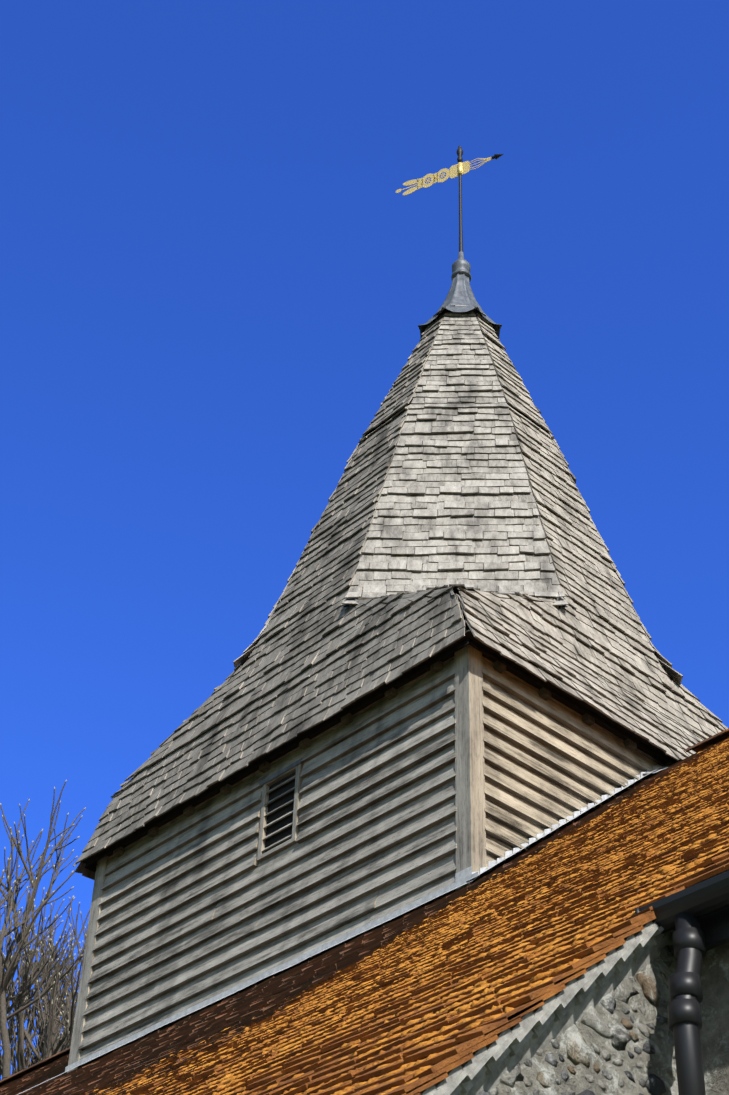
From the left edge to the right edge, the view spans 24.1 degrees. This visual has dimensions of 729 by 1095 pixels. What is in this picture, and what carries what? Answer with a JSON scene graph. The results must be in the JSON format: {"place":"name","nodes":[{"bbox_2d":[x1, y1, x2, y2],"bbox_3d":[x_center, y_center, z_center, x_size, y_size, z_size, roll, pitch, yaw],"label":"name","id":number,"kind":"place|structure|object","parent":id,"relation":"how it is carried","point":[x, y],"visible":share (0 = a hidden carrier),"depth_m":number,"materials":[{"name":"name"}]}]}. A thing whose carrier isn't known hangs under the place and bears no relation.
{"place":"outdoors","nodes":[
{"label":"outdoors","id":0,"kind":"place"},
{"bbox_2d":[67,645,485,1073],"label":"corner posts","id":1,"kind":"object","parent":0,"point":[469,790],"visible":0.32,"depth_m":11.27,"materials":[{"name":"grey wood"}]},
{"bbox_2d":[0,0,728,1079],"label":"sky","id":2,"kind":"structure","parent":0,"point":[216,277],"materials":[{"name":"blue"}]},
{"bbox_2d":[78,656,664,1066],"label":"turret weatherboards","id":3,"kind":"object","parent":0,"point":[201,904],"visible":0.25,"depth_m":11.94,"materials":[{"name":"grey wood"}]},
{"bbox_2d":[259,759,301,785],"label":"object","id":4,"kind":"object","parent":3,"relation":"attached to","point":[278,773],"visible":0.68,"depth_m":12.63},
{"bbox_2d":[81,311,679,872],"bbox_3d":[0.910,0.130,15.985,4.500,6.490,4.500,31,-48,-31],"label":"roof underside","id":5,"kind":"object","parent":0,"point":[559,695],"visible":0.12,"depth_m":12.38,"materials":[{"name":"black wood"}]},
{"bbox_2d":[113,630,670,856],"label":"rafter ends","id":6,"kind":"object","parent":5,"relation":"attached to","point":[437,667],"visible":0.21,"depth_m":12.31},
{"label":"ground surface","id":7,"kind":"structure","parent":0,"visible":0},
{"bbox_2d":[0,780,89,1080],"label":"bare tree","id":8,"kind":"object","parent":7,"relation":"on","point":[48,1044],"visible":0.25,"depth_m":20.56,"materials":[{"name":"brown plant"}]},
{"bbox_2d":[495,943,728,1094],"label":"wall mortar","id":9,"kind":"object","parent":7,"relation":"on","point":[714,1030],"depth_m":4.52,"materials":[{"name":"grey concrete"}]},
{"bbox_2d":[477,945,678,1094],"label":"wall stones","id":10,"kind":"object","parent":9,"relation":"in","point":[619,1035],"visible":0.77,"depth_m":4.45,"materials":[{"name":"grey stone"}]},
{"bbox_2d":[634,870,728,1094],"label":"gutter downpipe","id":11,"kind":"object","parent":9,"relation":"attached to","point":[682,912],"visible":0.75,"depth_m":4.54,"materials":[{"name":"black metal"}]},
{"bbox_2d":[674,907,728,950],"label":"eaves fascia","id":12,"kind":"structure","parent":9,"relation":"attached to","point":[714,927],"depth_m":4.67,"materials":[{"name":"black metal"}]},
{"bbox_3d":[0.034,4.642,11.439,12.900,6.269,18.000,31,-48,-31],"label":"roof deck","id":13,"kind":"object","parent":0,"visible":0},
{"bbox_2d":[0,736,728,1094],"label":"roof tiles","id":14,"kind":"object","parent":13,"relation":"on","point":[262,1002],"visible":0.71,"depth_m":6.69,"materials":[{"name":"ceramic"}]},
{"bbox_2d":[17,765,670,1094],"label":"lead flashings","id":15,"kind":"object","parent":14,"relation":"on","point":[466,877],"visible":0.81,"depth_m":11.41,"materials":[{"name":"grey metal"}]},
{"bbox_2d":[0,728,728,1086],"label":"ridge tiles","id":16,"kind":"object","parent":14,"relation":"on","point":[716,738],"visible":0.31,"depth_m":17.13,"materials":[{"name":"brown tile"}]},
{"bbox_2d":[73,739,728,1094],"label":"roof lichen","id":17,"kind":"object","parent":14,"relation":"on","point":[546,947],"visible":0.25,"depth_m":6.21},
{"bbox_2d":[420,869,728,1094],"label":"verge mortar bedding","id":18,"kind":"object","parent":13,"relation":"attached to","point":[486,1067],"visible":0.69,"depth_m":4.25,"materials":[{"name":"grey concrete"}]},
{"bbox_3d":[0.781,3.672,13.074,4.180,2.844,4.180,31,-48,-31],"label":"turret","id":19,"kind":"object","parent":13,"relation":"on","visible":0},
{"bbox_2d":[257,763,303,861],"bbox_3d":[-0.608,1.929,12.451,0.050,0.660,0.420,31,-48,-31],"label":"louvre window","id":20,"kind":"structure","parent":19,"relation":"attached to","point":[262,855],"depth_m":12.42,"materials":[{"name":"grey wood"}]},
{"bbox_2d":[265,772,295,851],"bbox_3d":[-0.601,1.941,12.450,0.003,0.600,0.340,31,-48,-31],"label":"louver opening","id":21,"kind":"object","parent":20,"relation":"in","point":[277,814],"visible":0.43,"depth_m":12.47,"materials":[{"name":"black"}]},
{"bbox_2d":[73,305,727,879],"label":"spire shingles","id":22,"kind":"object","parent":19,"relation":"on","point":[449,513],"visible":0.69,"depth_m":14.00,"materials":[{"name":"grey wood"}]},
{"bbox_2d":[418,251,501,337],"bbox_3d":[1.019,-2.697,18.307,0.880,1.390,0.880,31,-48,-31],"label":"spire cap","id":23,"kind":"object","parent":22,"relation":"on","point":[460,293],"visible":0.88,"depth_m":18.11,"materials":[{"name":"grey metal"}]},
{"bbox_2d":[457,145,502,251],"bbox_3d":[1.314,-4.007,19.241,0.584,1.975,0.079,-16,-43,21],"label":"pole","id":24,"kind":"object","parent":22,"relation":"on","point":[460,154],"visible":0.9,"depth_m":19.35,"materials":[{"name":"black metal"}]},
{"bbox_2d":[396,157,491,194],"bbox_3d":[0.931,-4.314,19.739,1.254,0.246,0.004,-15,-43,20],"label":"weathervane","id":25,"kind":"object","parent":24,"relation":"attached to","point":[452,172],"visible":0.98,"depth_m":19.76,"materials":[{"name":"gold metal"}]},
{"bbox_2d":[458,162,461,175],"bbox_3d":[1.102,-4.361,19.674,0.052,0.200,0.052,31,-48,-31],"label":"weathervane sleeve","id":26,"kind":"object","parent":25,"relation":"attached to","point":[459,167],"visible":0.81,"depth_m":19.64,"materials":[{"name":"gold metal"}]}
]}

